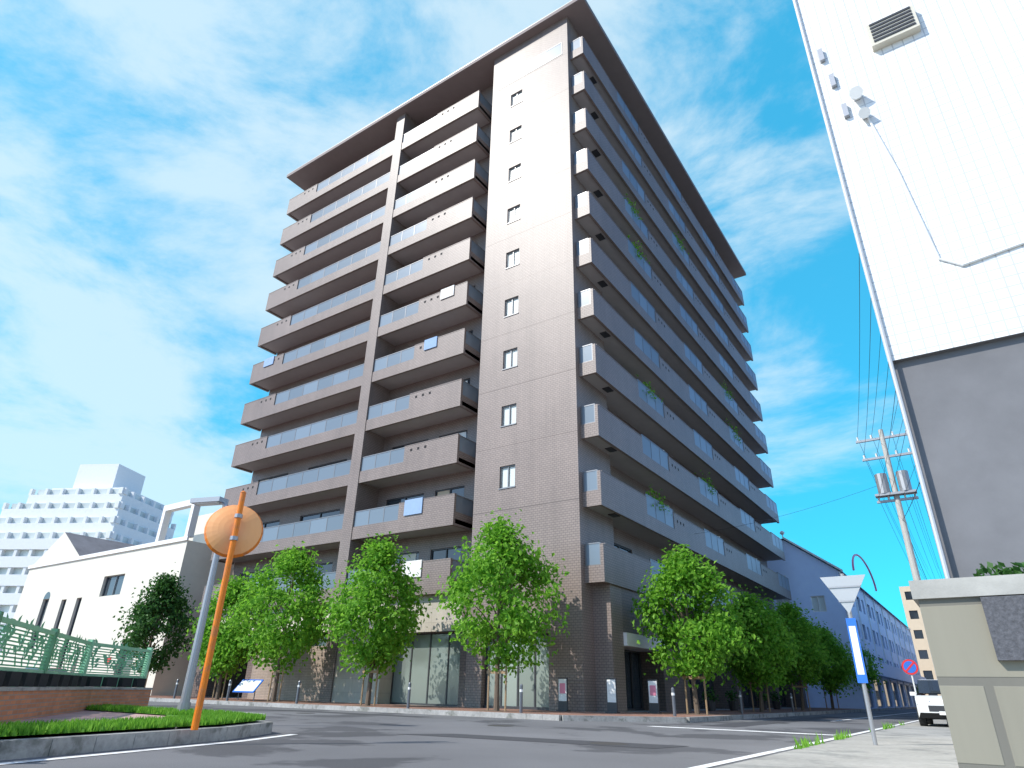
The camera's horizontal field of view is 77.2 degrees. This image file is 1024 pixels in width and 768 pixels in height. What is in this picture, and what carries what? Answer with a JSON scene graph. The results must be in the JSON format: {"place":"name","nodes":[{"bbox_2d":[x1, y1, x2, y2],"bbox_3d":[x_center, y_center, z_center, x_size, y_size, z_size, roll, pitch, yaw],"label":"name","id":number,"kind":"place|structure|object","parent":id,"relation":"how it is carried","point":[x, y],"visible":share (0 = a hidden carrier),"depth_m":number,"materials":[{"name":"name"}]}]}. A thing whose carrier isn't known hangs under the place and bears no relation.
{"place":"outdoors","nodes":[
{"label":"outdoors","id":0,"kind":"place"},
{"bbox_2d":[0,709,272,760],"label":"corner island","id":1,"kind":"structure","parent":0,"point":[12,749],"depth_m":8.45,"materials":[{"name":"concrete"}]},
{"bbox_2d":[177,496,228,710],"bbox_3d":[-7.179,4.824,14.359,1.097,4.605,0.320,-6,-27,15],"label":"street lamp pole","id":2,"kind":"object","parent":1,"relation":"on","point":[184,703],"visible":0.68,"depth_m":13.97,"materials":[{"name":"metal"}]},
{"bbox_2d":[191,491,262,729],"bbox_3d":[-4.543,3.385,9.946,0.900,3.480,0.392,11,-27,-20],"label":"traffic mirror","id":3,"kind":"object","parent":1,"relation":"on","point":[231,532],"visible":1,"depth_m":10.31,"materials":[{"name":"orange paint"}]},
{"bbox_2d":[0,701,918,767],"bbox_3d":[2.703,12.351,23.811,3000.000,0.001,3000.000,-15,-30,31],"label":"road","id":4,"kind":"structure","parent":0,"point":[329,740],"depth_m":10.27,"materials":[{"name":"grey asphalt"}]},
{"bbox_2d":[0,611,153,721],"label":"fence","id":5,"kind":"object","parent":4,"relation":"on","point":[43,690],"visible":0.98,"depth_m":12.62,"materials":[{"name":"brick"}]},
{"bbox_2d":[0,464,175,654],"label":"building","id":6,"kind":"structure","parent":4,"relation":"on","point":[107,502],"depth_m":126.20,"materials":[{"name":"white paint"}]},
{"bbox_2d":[0,500,233,695],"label":"white building","id":7,"kind":"structure","parent":4,"relation":"on","point":[82,586],"depth_m":45.13,"materials":[{"name":"paint"}]},
{"bbox_2d":[0,703,904,748],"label":"verge grass tufts","id":8,"kind":"object","parent":4,"relation":"on","point":[184,717],"visible":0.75,"depth_m":9.24,"materials":[{"name":"green plant"}]},
{"bbox_2d":[0,709,918,767],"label":"road markings","id":9,"kind":"object","parent":4,"relation":"on","point":[741,724],"visible":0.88,"depth_m":11.33,"materials":[{"name":"paint"}]},
{"bbox_2d":[191,0,807,711],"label":"apartment block","id":10,"kind":"structure","parent":4,"relation":"on","point":[509,270],"depth_m":37.77,"materials":[{"name":"beige tile"}]},
{"bbox_2d":[767,531,925,708],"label":"building","id":11,"kind":"structure","parent":4,"relation":"on","point":[884,632],"depth_m":56.77,"materials":[{"name":"paint"}]},
{"bbox_2d":[899,586,940,695],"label":"beige block","id":12,"kind":"structure","parent":4,"relation":"on","point":[914,619],"depth_m":109.36,"materials":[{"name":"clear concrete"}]},
{"bbox_2d":[0,0,944,628],"label":"sky","id":13,"kind":"structure","parent":0,"point":[149,148],"materials":[{"name":"blue"}]},
{"bbox_2d":[149,696,915,722],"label":"pavement","id":14,"kind":"structure","parent":0,"point":[665,716],"depth_m":24.19,"materials":[{"name":"concrete"}]},
{"bbox_2d":[109,562,197,696],"bbox_3d":[-20.277,13.783,36.400,4.837,7.301,4.190,-15,-30,31],"label":"tree","id":15,"kind":"object","parent":14,"relation":"on","point":[151,612],"visible":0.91,"depth_m":36.01,"materials":[{"name":"green plant"}]},
{"bbox_2d":[180,574,269,699],"bbox_3d":[-14.291,12.730,32.466,4.783,6.032,3.967,-15,-30,31],"label":"tree","id":16,"kind":"object","parent":14,"relation":"on","point":[225,654],"visible":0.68,"depth_m":31.64,"materials":[{"name":"green plant"}]},
{"bbox_2d":[232,679,263,700],"bbox_3d":[-12.427,14.363,30.094,1.600,0.907,0.484,-15,-30,31],"label":"info board","id":17,"kind":"object","parent":14,"relation":"on","point":[248,685],"visible":0.89,"depth_m":30.11,"materials":[{"name":"white metal"}]},
{"bbox_2d":[223,541,337,701],"bbox_3d":[-10.795,11.288,30.689,5.137,7.230,5.493,-8,-27,19],"label":"tree","id":18,"kind":"object","parent":14,"relation":"on","point":[274,639],"visible":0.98,"depth_m":29.85,"materials":[{"name":"green plant"}]},
{"bbox_2d":[314,531,431,705],"bbox_3d":[-5.908,9.986,27.514,4.627,7.022,5.412,-15,-30,31],"label":"tree","id":19,"kind":"object","parent":14,"relation":"on","point":[386,642],"visible":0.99,"depth_m":26.73,"materials":[{"name":"green plant"}]},
{"bbox_2d":[173,679,793,715],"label":"bollards","id":20,"kind":"object","parent":14,"relation":"on","point":[520,702],"visible":0.99,"depth_m":23.68,"materials":[{"name":"metal"}]},
{"bbox_2d":[427,507,569,711],"bbox_3d":[-0.256,8.277,24.094,5.085,7.364,5.502,-15,-30,31],"label":"tree","id":21,"kind":"object","parent":14,"relation":"on","point":[501,539],"visible":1,"depth_m":23.41,"materials":[{"name":"green plant"}]},
{"bbox_2d":[556,677,661,713],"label":"poster signs","id":22,"kind":"object","parent":14,"relation":"on","point":[612,699],"visible":0.98,"depth_m":23.94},
{"bbox_2d":[631,540,761,714],"bbox_3d":[7.012,9.661,25.810,5.547,6.655,5.079,-15,-30,31],"label":"tree","id":23,"kind":"object","parent":14,"relation":"on","point":[715,631],"visible":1,"depth_m":25.25,"materials":[{"name":"green plant"}]},
{"bbox_2d":[702,686,784,710],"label":"shrubs","id":24,"kind":"object","parent":14,"relation":"on","point":[711,704],"visible":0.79,"depth_m":32.77,"materials":[{"name":"green plant"}]},
{"bbox_2d":[716,584,804,712],"bbox_3d":[12.026,13.055,31.823,4.550,5.955,4.138,-15,-30,31],"label":"tree","id":25,"kind":"object","parent":14,"relation":"on","point":[775,646],"visible":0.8,"depth_m":31.16,"materials":[{"name":"green plant"}]},
{"bbox_2d":[765,601,838,710],"bbox_3d":[16.806,16.204,38.528,4.989,6.288,4.503,-15,-30,31],"label":"tree","id":26,"kind":"object","parent":14,"relation":"on","point":[805,635],"visible":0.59,"depth_m":37.74,"materials":[{"name":"green plant"}]},
{"bbox_2d":[796,622,854,709],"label":"tree","id":27,"kind":"object","parent":14,"relation":"on","point":[835,677],"visible":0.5,"depth_m":44.26,"materials":[{"name":"green plant"}]},
{"bbox_2d":[836,638,886,693],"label":"tree","id":28,"kind":"object","parent":14,"relation":"on","point":[872,674],"visible":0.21,"depth_m":51.04,"materials":[{"name":"green plant"}]},
{"bbox_2d":[716,719,958,767],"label":"shoulder","id":29,"kind":"object","parent":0,"point":[914,745],"depth_m":10.10},
{"bbox_2d":[820,574,877,744],"bbox_3d":[6.790,5.321,12.585,0.860,3.100,0.103,-15,-30,31],"label":"stop sign pole","id":30,"kind":"object","parent":29,"relation":"on","point":[843,589],"visible":0.97,"depth_m":12.86,"materials":[{"name":"metal"}]},
{"bbox_2d":[856,429,947,723],"bbox_3d":[16.814,7.492,26.895,2.200,12.000,0.510,-15,-30,31],"label":"utility pole","id":31,"kind":"object","parent":29,"relation":"on","point":[903,478],"visible":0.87,"depth_m":28.19,"materials":[{"name":"concrete"}]},
{"bbox_2d":[697,254,942,579],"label":"overhead wires","id":32,"kind":"object","parent":31,"relation":"attached to","point":[879,439],"visible":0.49,"depth_m":26.30,"materials":[{"name":"black rubber"}]},
{"bbox_2d":[902,659,917,694],"bbox_3d":[16.687,12.669,26.529,0.600,2.350,0.094,-15,-30,31],"label":"no parking sign","id":33,"kind":"object","parent":29,"relation":"on","point":[909,667],"visible":0.93,"depth_m":26.85,"materials":[{"name":"blue metal"}]},
{"bbox_2d":[792,0,1023,578],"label":"building","id":34,"kind":"structure","parent":0,"point":[921,102],"depth_m":6.06,"materials":[{"name":"paint"}]},
{"bbox_2d":[910,680,946,725],"bbox_3d":[15.423,11.301,22.764,2.040,1.500,3.957,-15,-30,31],"label":"parked car","id":35,"kind":"object","parent":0,"point":[929,708],"visible":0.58,"depth_m":21.72,"materials":[{"name":"white metal"}]},
{"bbox_2d":[908,574,1023,767],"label":"wall","id":36,"kind":"structure","parent":0,"point":[974,627],"depth_m":1.68,"materials":[{"name":"concrete"}]},
{"bbox_2d":[973,561,1023,576],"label":"hedge","id":37,"kind":"object","parent":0,"point":[1015,569],"visible":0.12,"depth_m":2.14,"materials":[{"name":"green plant"}]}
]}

